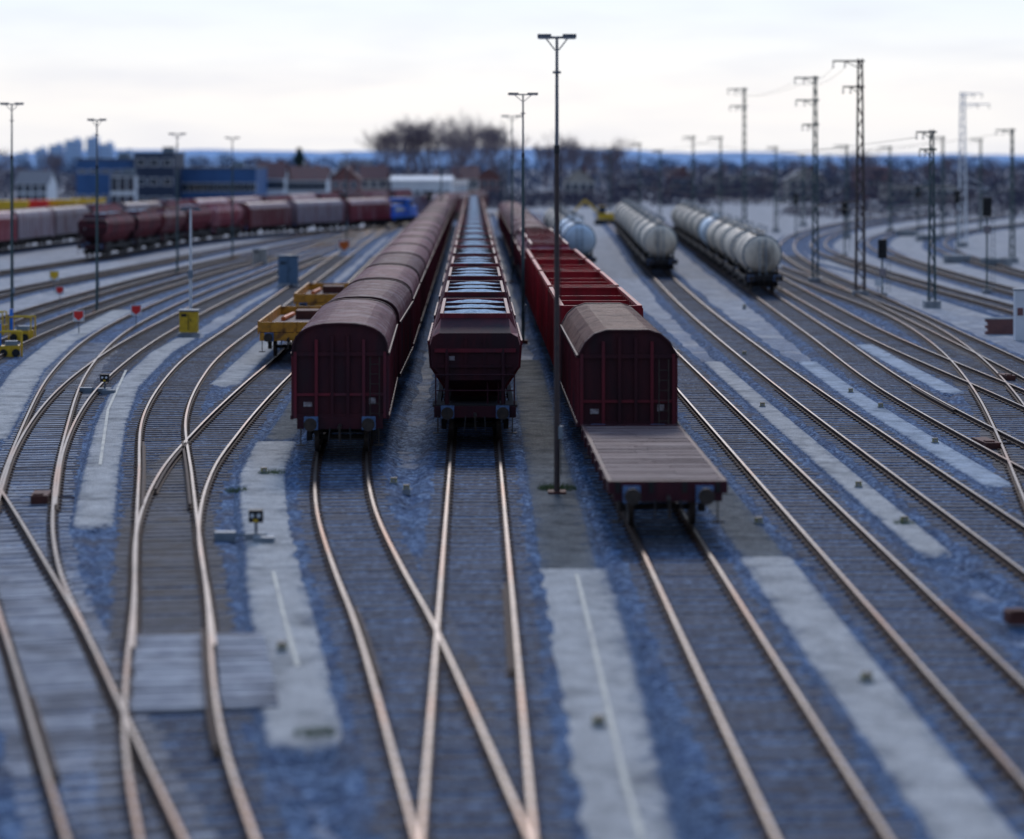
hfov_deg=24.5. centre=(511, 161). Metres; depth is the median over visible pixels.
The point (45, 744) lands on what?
check rails
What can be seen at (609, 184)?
catenary mast
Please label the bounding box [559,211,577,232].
tank wagon
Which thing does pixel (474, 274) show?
hopper wagon
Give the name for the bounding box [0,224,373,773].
railway track
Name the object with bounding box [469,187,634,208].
distant trees
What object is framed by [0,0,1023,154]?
sky
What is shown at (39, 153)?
apartment block
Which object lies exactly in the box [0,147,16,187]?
bare tree
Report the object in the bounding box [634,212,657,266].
silo tank wagon
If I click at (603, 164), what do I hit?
bare tree
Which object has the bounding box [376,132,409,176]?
bare tree
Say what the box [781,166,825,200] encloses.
brick house
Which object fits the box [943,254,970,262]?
sleeper stack
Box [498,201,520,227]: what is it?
covered freight wagon
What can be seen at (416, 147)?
bare tree
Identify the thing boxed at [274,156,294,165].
bare tree
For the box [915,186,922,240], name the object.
railway signal
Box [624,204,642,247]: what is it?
silo tank wagon
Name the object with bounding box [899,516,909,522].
ground light
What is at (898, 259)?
railway track
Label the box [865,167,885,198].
bare tree
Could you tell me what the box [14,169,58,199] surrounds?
house
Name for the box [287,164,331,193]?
white house
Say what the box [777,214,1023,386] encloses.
railway track
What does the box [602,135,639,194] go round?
bare tree
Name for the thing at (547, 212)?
silo tank wagon
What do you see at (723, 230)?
silo tank wagon
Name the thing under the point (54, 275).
shunting sign
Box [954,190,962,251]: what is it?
railway signal
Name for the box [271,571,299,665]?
painted line
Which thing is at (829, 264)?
gravel path
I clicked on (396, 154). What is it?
bare tree
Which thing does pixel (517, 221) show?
covered freight wagon
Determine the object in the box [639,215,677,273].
tank car
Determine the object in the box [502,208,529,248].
covered freight wagon
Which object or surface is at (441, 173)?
light mast
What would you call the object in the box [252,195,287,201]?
hopper wagon
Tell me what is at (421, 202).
grey boxcar
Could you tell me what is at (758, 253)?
silo tank wagon
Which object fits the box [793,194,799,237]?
railway signal
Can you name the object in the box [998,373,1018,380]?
point machine
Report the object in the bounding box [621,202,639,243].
silo tank wagon
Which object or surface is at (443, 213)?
covered freight wagon
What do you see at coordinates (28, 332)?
track maintenance machine
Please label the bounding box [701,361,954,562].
gravel path
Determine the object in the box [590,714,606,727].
ground light
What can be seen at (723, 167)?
bare tree
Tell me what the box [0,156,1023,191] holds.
distant trees
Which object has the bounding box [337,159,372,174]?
brick house
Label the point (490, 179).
brick house
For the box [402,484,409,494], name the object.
ground light
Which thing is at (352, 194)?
hopper wagon
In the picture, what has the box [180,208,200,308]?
street lamp
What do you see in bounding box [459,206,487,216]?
hopper wagon
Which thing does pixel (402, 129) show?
bare tree
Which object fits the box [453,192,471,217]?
red boxcar
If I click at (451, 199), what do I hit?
covered freight wagon
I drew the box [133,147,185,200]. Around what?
office building
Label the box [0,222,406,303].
railway track
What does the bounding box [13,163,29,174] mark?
bare tree
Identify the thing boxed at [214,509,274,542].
dwarf signal
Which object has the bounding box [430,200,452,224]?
covered freight wagon
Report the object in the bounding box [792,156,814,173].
bare tree
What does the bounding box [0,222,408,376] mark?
railway track
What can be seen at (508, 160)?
bare tree
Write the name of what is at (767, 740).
railway track
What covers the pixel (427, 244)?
covered freight wagon
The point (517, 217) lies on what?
covered freight wagon
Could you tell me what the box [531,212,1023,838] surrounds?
railway track
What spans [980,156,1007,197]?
bare tree
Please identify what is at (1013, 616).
point machine
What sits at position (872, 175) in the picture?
brick house
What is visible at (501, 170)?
light mast
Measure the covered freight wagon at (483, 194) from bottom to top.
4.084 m
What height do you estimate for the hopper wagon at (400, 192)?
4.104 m
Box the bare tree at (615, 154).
[598,145,632,195]
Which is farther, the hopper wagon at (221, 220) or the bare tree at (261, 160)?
the bare tree at (261, 160)
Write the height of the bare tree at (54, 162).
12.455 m
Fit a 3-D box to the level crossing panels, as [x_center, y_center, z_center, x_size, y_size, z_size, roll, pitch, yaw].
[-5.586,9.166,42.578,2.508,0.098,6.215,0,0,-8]
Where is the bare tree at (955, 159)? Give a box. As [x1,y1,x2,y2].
[940,152,970,182]
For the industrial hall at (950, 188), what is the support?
on the ground at (310, 780)
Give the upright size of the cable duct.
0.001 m
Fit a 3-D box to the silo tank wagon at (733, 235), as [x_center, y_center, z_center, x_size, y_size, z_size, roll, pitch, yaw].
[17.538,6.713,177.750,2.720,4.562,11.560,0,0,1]
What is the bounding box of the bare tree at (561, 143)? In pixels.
[541,131,582,194]
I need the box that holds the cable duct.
[575,573,644,838]
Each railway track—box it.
[0,210,531,278]
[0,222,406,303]
[0,222,407,336]
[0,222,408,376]
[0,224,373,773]
[0,224,404,513]
[0,240,88,255]
[0,463,216,838]
[74,223,391,838]
[91,226,406,657]
[286,218,561,838]
[367,374,588,838]
[491,212,928,838]
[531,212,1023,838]
[592,212,1023,607]
[648,212,1023,487]
[774,265,1023,518]
[775,277,1023,418]
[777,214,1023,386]
[802,215,1012,317]
[858,214,1019,300]
[922,223,1023,282]
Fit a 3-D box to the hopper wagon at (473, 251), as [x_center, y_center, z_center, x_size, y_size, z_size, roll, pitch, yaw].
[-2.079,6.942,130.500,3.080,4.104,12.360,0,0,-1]
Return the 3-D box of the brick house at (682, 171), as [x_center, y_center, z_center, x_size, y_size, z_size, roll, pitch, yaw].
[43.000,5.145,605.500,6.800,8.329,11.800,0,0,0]
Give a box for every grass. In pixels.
[225,486,247,492]
[258,468,285,474]
[292,722,335,737]
[537,481,576,490]
[893,518,914,524]
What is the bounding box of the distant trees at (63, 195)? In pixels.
[0,171,390,199]
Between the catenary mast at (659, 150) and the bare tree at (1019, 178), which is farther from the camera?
the bare tree at (1019, 178)
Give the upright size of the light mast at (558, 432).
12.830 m
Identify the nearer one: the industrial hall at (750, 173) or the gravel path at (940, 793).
the gravel path at (940, 793)
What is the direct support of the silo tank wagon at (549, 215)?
on the railway track at (943, 654)
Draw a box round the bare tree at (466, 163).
[454,131,487,165]
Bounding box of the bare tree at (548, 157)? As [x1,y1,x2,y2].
[537,143,575,198]
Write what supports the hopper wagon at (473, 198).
on the railway track at (472, 524)
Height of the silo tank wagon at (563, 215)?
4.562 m
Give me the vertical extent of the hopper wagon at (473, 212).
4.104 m
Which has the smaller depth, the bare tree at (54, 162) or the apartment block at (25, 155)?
the bare tree at (54, 162)
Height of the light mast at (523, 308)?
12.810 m
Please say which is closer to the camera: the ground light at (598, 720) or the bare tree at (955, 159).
the ground light at (598, 720)
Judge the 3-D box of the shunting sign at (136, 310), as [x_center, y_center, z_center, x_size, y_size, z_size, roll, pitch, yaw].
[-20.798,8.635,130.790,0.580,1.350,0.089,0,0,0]
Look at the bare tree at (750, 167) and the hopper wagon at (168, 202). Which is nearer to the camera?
the hopper wagon at (168, 202)
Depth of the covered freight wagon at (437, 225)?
190.92 m
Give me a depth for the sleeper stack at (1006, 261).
208.85 m
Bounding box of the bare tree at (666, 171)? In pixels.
[658,161,681,200]
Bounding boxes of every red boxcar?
[0,210,16,250]
[189,198,230,204]
[219,196,261,202]
[235,201,290,235]
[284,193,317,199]
[337,197,390,228]
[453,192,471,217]
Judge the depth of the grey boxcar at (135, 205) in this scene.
285.65 m
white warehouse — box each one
[390,172,453,195]
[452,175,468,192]
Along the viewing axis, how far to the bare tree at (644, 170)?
613.78 m
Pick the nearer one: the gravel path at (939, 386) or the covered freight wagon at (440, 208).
the gravel path at (939, 386)
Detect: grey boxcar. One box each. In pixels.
[2,207,54,248]
[46,205,89,244]
[114,201,162,209]
[283,199,343,231]
[411,194,443,218]
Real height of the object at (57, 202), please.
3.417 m
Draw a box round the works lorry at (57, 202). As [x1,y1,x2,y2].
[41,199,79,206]
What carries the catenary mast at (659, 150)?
on the ground at (310, 780)
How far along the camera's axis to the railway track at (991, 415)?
108.16 m
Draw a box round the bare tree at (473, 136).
[445,110,507,189]
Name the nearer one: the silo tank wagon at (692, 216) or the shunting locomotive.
the silo tank wagon at (692, 216)
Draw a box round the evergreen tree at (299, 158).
[292,147,305,165]
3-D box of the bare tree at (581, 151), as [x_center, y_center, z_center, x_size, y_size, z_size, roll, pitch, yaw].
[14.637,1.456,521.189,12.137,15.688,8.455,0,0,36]
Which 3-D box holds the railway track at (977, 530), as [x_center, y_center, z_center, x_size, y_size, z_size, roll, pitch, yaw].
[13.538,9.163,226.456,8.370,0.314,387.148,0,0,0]
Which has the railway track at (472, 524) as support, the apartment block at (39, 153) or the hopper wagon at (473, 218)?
the hopper wagon at (473, 218)
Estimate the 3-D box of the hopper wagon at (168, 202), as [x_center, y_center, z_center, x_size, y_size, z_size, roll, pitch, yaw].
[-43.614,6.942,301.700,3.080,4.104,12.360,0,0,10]
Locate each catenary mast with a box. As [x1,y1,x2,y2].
[593,150,613,219]
[619,143,641,202]
[637,149,661,220]
[668,136,695,205]
[697,136,722,213]
[714,88,747,223]
[754,146,779,231]
[777,76,822,281]
[783,154,806,225]
[818,59,868,295]
[823,144,851,238]
[868,146,894,231]
[886,130,940,307]
[919,136,947,237]
[958,92,989,246]
[959,138,983,230]
[980,128,1018,262]
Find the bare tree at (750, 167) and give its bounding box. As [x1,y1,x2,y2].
[736,162,755,173]
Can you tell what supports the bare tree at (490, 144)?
on the ground at (310, 780)
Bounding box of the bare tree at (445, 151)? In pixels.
[426,116,478,175]
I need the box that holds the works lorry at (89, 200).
[71,198,105,203]
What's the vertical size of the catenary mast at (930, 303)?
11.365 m
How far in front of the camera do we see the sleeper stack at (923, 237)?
275.22 m
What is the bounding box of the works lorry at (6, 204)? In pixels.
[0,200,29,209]
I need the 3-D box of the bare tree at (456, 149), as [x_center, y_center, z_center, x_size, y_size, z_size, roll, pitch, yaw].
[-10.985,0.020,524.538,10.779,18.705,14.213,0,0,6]
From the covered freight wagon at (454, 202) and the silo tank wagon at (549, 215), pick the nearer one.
the silo tank wagon at (549, 215)
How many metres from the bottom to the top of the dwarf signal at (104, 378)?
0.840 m
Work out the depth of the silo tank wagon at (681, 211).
261.51 m
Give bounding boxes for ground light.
[260,467,267,473]
[276,641,287,651]
[390,477,397,484]
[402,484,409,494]
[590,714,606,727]
[753,517,763,524]
[854,481,862,487]
[858,671,874,682]
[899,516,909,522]
[931,438,938,442]
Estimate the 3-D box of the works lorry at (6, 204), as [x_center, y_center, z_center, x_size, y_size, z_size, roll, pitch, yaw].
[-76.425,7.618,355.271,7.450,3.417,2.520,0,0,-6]
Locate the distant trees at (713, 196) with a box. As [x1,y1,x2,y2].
[601,168,1023,205]
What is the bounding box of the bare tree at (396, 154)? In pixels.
[389,148,426,175]
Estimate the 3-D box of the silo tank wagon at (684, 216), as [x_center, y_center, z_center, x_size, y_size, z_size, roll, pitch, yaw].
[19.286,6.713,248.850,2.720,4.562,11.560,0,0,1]
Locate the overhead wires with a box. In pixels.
[628,68,997,212]
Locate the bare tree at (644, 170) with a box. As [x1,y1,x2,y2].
[633,163,654,194]
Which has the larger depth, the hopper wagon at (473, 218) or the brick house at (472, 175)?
the brick house at (472, 175)
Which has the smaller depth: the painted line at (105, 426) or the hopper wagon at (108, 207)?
the painted line at (105, 426)
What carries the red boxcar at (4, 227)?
on the railway track at (42, 247)
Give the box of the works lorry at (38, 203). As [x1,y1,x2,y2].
[29,200,49,207]
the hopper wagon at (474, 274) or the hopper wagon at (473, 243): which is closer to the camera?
the hopper wagon at (474, 274)
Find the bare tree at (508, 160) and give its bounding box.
[473,131,520,176]
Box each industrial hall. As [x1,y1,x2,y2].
[182,162,267,198]
[704,171,776,196]
[878,180,956,203]
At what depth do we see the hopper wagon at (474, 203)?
277.55 m
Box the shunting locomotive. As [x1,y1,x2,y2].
[384,197,418,225]
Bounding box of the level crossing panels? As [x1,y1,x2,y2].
[130,632,278,712]
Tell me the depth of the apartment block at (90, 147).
1894.00 m
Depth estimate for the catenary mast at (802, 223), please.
337.34 m
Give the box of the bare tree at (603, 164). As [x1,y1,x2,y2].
[584,145,613,192]
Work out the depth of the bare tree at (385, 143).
551.26 m
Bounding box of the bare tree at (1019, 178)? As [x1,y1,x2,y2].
[1001,161,1023,198]
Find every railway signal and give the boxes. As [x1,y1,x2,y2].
[427,191,433,203]
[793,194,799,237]
[841,203,849,255]
[877,239,889,295]
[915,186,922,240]
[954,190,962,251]
[982,198,994,293]
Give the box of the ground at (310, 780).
[0,170,1023,838]
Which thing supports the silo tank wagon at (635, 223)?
on the railway track at (977, 530)
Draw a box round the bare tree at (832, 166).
[820,157,838,187]
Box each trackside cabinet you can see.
[178,309,199,337]
[252,248,267,264]
[277,255,299,287]
[1012,288,1023,340]
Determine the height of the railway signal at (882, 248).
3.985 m
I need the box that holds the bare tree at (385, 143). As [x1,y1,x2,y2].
[356,127,404,165]
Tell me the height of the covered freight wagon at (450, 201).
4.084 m
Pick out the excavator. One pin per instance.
(601, 212)
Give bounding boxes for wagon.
[76,203,121,238]
[77,212,134,256]
[116,209,160,251]
[143,207,185,247]
[151,199,192,206]
[169,205,211,242]
[198,203,242,239]
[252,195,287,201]
[258,305,320,355]
[290,298,397,450]
[294,282,349,305]
[313,192,339,198]
[329,279,413,398]
[336,191,363,198]
[349,264,419,365]
[359,190,388,197]
[366,253,425,339]
[378,243,430,320]
[384,189,412,198]
[387,236,434,304]
[395,230,437,291]
[401,225,440,272]
[407,220,442,264]
[412,216,444,257]
[416,213,446,251]
[419,210,447,241]
[423,207,448,241]
[425,205,450,233]
[427,298,522,438]
[428,202,451,229]
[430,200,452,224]
[432,199,453,221]
[434,197,453,219]
[434,280,515,394]
[436,196,454,217]
[439,193,459,218]
[439,267,510,299]
[443,256,505,283]
[446,247,502,271]
[448,240,500,261]
[450,234,497,253]
[452,229,495,245]
[453,224,494,240]
[455,220,492,233]
[456,217,491,229]
[457,214,490,225]
[458,211,489,221]
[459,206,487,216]
[459,208,488,218]
[460,204,487,213]
[461,200,485,208]
[461,202,486,210]
[462,190,487,208]
[462,197,484,204]
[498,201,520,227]
[499,204,521,235]
[500,206,526,243]
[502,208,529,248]
[504,211,533,244]
[506,214,537,254]
[509,218,543,256]
[513,222,546,276]
[514,228,553,279]
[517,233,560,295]
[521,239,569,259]
[525,249,586,323]
[531,259,600,343]
[539,271,618,369]
[543,202,560,225]
[545,204,563,227]
[548,206,567,227]
[548,287,642,403]
[551,208,571,230]
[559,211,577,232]
[559,214,595,261]
[560,303,678,454]
[581,424,727,524]
[614,197,629,233]
[616,199,632,236]
[619,200,635,239]
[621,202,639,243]
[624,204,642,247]
[627,206,647,255]
[630,209,652,261]
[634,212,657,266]
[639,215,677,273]
[671,199,688,239]
[675,201,694,243]
[680,203,700,247]
[686,205,706,251]
[691,207,714,256]
[698,209,722,262]
[705,212,731,268]
[714,215,741,275]
[723,219,753,282]
[734,223,782,291]
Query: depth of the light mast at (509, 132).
278.28 m
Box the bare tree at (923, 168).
[915,160,938,179]
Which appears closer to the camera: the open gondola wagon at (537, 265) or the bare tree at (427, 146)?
the open gondola wagon at (537, 265)
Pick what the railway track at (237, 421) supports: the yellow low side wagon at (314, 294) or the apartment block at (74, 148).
the yellow low side wagon at (314, 294)
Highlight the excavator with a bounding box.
[572,199,615,224]
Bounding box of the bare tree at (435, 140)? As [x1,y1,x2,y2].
[416,121,468,175]
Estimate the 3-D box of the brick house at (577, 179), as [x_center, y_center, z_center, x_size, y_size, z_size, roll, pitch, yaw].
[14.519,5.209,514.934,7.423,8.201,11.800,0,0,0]
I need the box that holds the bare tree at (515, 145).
[473,124,530,200]
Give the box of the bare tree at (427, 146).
[405,114,447,175]
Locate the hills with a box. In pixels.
[0,148,1023,169]
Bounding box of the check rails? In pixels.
[29,386,955,782]
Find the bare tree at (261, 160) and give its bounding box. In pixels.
[245,153,274,166]
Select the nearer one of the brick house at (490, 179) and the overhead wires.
the overhead wires
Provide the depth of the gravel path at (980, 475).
80.47 m
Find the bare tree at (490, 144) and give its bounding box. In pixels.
[462,122,509,170]
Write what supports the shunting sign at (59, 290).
on the ground at (310, 780)
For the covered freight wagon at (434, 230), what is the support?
on the railway track at (353, 541)
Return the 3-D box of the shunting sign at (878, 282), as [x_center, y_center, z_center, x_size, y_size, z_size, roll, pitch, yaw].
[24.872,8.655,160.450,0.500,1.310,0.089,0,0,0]
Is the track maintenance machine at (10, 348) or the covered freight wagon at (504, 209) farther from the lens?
the covered freight wagon at (504, 209)
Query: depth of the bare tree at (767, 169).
581.75 m
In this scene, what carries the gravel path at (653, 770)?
on the ground at (310, 780)
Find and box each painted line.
[98,370,126,464]
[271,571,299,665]
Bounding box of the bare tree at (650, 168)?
[644,165,663,180]
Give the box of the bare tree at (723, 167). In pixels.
[709,159,729,174]
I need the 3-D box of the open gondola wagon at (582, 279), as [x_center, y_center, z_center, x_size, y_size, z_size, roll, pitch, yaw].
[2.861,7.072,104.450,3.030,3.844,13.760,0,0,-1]
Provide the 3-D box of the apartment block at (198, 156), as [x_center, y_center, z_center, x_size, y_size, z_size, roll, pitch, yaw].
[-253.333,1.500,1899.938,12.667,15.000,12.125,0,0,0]
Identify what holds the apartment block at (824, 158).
on the ground at (310, 780)
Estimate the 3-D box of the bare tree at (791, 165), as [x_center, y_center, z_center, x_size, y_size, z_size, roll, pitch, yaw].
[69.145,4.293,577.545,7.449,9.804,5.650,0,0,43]
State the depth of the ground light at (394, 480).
67.21 m
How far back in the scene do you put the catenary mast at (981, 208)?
310.23 m
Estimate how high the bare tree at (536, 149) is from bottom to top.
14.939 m
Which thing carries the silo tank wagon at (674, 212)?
on the railway track at (841, 355)
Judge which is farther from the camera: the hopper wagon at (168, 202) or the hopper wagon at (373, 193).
the hopper wagon at (373, 193)
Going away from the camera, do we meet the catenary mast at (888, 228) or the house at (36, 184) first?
the catenary mast at (888, 228)
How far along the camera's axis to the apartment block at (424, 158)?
1894.00 m
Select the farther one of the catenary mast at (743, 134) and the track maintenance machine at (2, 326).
the catenary mast at (743, 134)
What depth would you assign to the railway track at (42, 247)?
250.64 m
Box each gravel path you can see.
[0,310,130,439]
[68,338,198,534]
[209,339,282,387]
[232,441,341,763]
[261,397,304,440]
[511,360,605,568]
[539,569,697,838]
[678,419,786,556]
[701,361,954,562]
[738,557,1017,838]
[794,361,1013,488]
[815,261,1003,317]
[857,345,963,396]
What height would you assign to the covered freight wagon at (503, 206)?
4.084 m
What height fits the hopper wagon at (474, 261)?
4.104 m
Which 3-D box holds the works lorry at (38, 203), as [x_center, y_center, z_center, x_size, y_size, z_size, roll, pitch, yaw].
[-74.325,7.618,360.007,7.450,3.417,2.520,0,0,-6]
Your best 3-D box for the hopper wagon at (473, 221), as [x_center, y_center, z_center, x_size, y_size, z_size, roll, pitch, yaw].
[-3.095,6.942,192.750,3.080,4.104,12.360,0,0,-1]
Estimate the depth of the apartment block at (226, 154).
1894.00 m
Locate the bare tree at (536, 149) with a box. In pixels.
[528,141,559,193]
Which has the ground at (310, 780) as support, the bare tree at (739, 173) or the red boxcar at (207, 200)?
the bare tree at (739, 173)
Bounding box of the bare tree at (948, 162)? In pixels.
[937,156,955,181]
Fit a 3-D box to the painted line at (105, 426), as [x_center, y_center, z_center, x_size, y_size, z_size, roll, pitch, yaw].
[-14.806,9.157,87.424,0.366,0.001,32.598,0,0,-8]
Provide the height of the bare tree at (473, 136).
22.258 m
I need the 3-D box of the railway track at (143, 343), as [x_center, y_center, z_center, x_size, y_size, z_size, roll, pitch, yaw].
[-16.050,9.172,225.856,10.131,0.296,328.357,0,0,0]
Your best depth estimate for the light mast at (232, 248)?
224.95 m
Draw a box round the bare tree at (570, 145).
[552,139,597,173]
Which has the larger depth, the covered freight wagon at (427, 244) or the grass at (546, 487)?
the covered freight wagon at (427, 244)
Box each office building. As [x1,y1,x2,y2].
[75,153,133,202]
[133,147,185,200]
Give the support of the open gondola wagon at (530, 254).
on the railway track at (767, 740)
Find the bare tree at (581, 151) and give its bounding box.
[559,133,606,169]
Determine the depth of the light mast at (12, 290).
137.00 m
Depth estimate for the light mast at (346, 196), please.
278.30 m
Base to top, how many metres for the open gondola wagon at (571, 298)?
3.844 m
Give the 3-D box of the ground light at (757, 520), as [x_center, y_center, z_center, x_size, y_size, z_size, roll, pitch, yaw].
[6.240,9.149,59.804,0.220,0.282,0.220,0,0,-14]
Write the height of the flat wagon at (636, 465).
1.346 m
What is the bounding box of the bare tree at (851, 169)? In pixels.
[838,151,865,198]
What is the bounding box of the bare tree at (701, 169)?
[684,162,710,185]
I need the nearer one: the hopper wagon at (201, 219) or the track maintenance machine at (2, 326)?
the track maintenance machine at (2, 326)
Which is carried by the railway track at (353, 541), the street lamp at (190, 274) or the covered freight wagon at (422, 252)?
the covered freight wagon at (422, 252)
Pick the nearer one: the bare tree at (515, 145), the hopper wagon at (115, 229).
the hopper wagon at (115, 229)
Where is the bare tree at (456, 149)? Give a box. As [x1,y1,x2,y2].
[439,120,485,178]
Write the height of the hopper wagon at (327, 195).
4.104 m
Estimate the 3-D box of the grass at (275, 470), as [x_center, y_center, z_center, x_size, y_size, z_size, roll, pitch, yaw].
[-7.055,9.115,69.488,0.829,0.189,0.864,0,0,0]
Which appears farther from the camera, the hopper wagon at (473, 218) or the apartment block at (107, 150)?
the apartment block at (107, 150)
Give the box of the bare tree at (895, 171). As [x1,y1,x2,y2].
[890,164,903,178]
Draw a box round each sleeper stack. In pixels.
[895,229,916,235]
[918,234,940,240]
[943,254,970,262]
[980,256,1012,265]
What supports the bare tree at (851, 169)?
on the ground at (310, 780)
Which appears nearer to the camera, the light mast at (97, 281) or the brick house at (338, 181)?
the light mast at (97, 281)
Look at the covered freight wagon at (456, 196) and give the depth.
365.39 m
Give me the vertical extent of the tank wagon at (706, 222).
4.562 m
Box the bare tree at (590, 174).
[576,150,603,178]
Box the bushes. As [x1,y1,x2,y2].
[775,193,1023,218]
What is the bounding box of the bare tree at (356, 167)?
[347,157,363,173]
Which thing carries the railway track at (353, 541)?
on the ground at (310, 780)
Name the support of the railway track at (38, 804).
on the ground at (310, 780)
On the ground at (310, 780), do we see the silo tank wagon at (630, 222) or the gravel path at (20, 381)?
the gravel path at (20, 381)
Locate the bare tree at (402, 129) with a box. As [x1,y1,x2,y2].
[384,112,440,175]
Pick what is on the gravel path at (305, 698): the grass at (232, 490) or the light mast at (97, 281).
the grass at (232, 490)
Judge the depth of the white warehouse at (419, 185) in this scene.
457.63 m
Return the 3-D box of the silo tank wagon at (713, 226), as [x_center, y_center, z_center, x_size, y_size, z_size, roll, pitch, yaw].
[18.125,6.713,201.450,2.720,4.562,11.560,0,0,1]
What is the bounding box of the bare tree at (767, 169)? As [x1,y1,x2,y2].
[754,160,780,195]
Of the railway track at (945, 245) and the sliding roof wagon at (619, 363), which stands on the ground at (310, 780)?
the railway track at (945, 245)
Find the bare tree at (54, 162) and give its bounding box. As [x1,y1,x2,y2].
[36,149,64,173]
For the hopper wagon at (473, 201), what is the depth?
289.38 m
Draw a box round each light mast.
[0,103,23,319]
[87,119,106,311]
[168,133,185,273]
[225,137,239,257]
[341,152,351,238]
[435,144,446,201]
[495,137,507,202]
[499,131,513,202]
[501,115,521,282]
[508,93,537,343]
[537,34,575,493]
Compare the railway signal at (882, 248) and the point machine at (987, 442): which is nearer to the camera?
the point machine at (987, 442)
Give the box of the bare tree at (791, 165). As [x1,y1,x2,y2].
[782,161,801,175]
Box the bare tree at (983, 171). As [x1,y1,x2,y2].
[974,163,994,192]
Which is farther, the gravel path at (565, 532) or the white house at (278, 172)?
the white house at (278, 172)
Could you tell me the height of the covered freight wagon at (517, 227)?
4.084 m
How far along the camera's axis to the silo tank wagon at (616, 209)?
287.81 m
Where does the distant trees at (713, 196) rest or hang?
on the ground at (310, 780)
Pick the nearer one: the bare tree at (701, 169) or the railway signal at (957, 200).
the railway signal at (957, 200)
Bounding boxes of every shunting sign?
[49,271,58,292]
[56,286,63,304]
[73,310,83,332]
[131,305,140,323]
[339,241,349,258]
[875,279,881,296]
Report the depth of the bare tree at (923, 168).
542.44 m
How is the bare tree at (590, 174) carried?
on the ground at (310, 780)
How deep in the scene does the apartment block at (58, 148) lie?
1894.00 m
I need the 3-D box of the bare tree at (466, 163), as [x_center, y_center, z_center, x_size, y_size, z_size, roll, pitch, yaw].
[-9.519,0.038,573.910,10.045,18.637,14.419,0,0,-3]
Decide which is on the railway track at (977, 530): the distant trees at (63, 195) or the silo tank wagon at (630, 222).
the silo tank wagon at (630, 222)
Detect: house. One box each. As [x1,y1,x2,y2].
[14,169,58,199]
[109,168,137,202]
[257,160,289,194]
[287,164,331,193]
[331,164,361,191]
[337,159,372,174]
[359,164,389,189]
[451,164,479,190]
[479,166,500,198]
[561,166,595,203]
[665,165,692,197]
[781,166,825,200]
[852,164,888,198]
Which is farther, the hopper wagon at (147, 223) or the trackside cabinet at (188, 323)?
the hopper wagon at (147, 223)
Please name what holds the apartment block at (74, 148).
on the ground at (310, 780)
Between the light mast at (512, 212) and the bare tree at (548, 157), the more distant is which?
the bare tree at (548, 157)
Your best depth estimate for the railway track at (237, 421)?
68.02 m
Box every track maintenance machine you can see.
[0,311,6,335]
[0,324,22,356]
[8,309,35,340]
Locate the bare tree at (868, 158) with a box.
[849,151,882,200]
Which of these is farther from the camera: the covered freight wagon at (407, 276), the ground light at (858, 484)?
the covered freight wagon at (407, 276)
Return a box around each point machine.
[30,490,74,504]
[971,437,1013,448]
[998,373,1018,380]
[1003,608,1023,624]
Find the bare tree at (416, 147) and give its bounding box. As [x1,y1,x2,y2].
[402,121,441,175]
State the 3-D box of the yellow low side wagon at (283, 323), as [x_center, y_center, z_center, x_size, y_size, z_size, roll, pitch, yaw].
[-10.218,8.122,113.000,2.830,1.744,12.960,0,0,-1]
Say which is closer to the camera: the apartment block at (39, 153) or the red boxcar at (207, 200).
the red boxcar at (207, 200)
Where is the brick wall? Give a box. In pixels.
[983,318,1012,333]
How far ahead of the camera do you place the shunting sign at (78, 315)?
125.97 m
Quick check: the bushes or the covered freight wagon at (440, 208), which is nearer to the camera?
the covered freight wagon at (440, 208)
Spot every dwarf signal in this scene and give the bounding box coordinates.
[79,374,115,394]
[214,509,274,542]
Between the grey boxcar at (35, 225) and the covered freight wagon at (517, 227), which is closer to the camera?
the covered freight wagon at (517, 227)
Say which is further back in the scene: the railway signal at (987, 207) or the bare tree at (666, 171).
the bare tree at (666, 171)
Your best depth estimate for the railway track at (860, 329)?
117.31 m
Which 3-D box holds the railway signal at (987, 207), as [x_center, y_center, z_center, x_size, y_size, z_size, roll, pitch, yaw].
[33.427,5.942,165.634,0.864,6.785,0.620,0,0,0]
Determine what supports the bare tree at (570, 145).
on the ground at (310, 780)
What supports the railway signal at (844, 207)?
on the ground at (310, 780)
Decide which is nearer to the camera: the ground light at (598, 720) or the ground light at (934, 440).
the ground light at (598, 720)
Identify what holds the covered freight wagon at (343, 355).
on the railway track at (353, 541)
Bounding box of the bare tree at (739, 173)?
[732,166,748,174]
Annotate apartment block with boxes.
[17,150,30,170]
[35,146,46,168]
[49,142,63,171]
[65,137,82,171]
[86,135,99,157]
[100,141,114,157]
[117,149,134,157]
[188,154,205,166]
[218,151,230,166]
[420,155,430,171]
[822,154,831,170]
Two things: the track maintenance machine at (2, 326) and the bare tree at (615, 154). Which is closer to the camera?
the track maintenance machine at (2, 326)
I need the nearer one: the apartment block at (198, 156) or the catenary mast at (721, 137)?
the catenary mast at (721, 137)
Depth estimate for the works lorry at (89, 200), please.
373.99 m
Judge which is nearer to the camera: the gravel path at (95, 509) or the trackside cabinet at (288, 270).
the gravel path at (95, 509)
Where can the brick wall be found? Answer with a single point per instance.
(999, 326)
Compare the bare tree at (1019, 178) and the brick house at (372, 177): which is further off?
the brick house at (372, 177)
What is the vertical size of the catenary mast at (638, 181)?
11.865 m

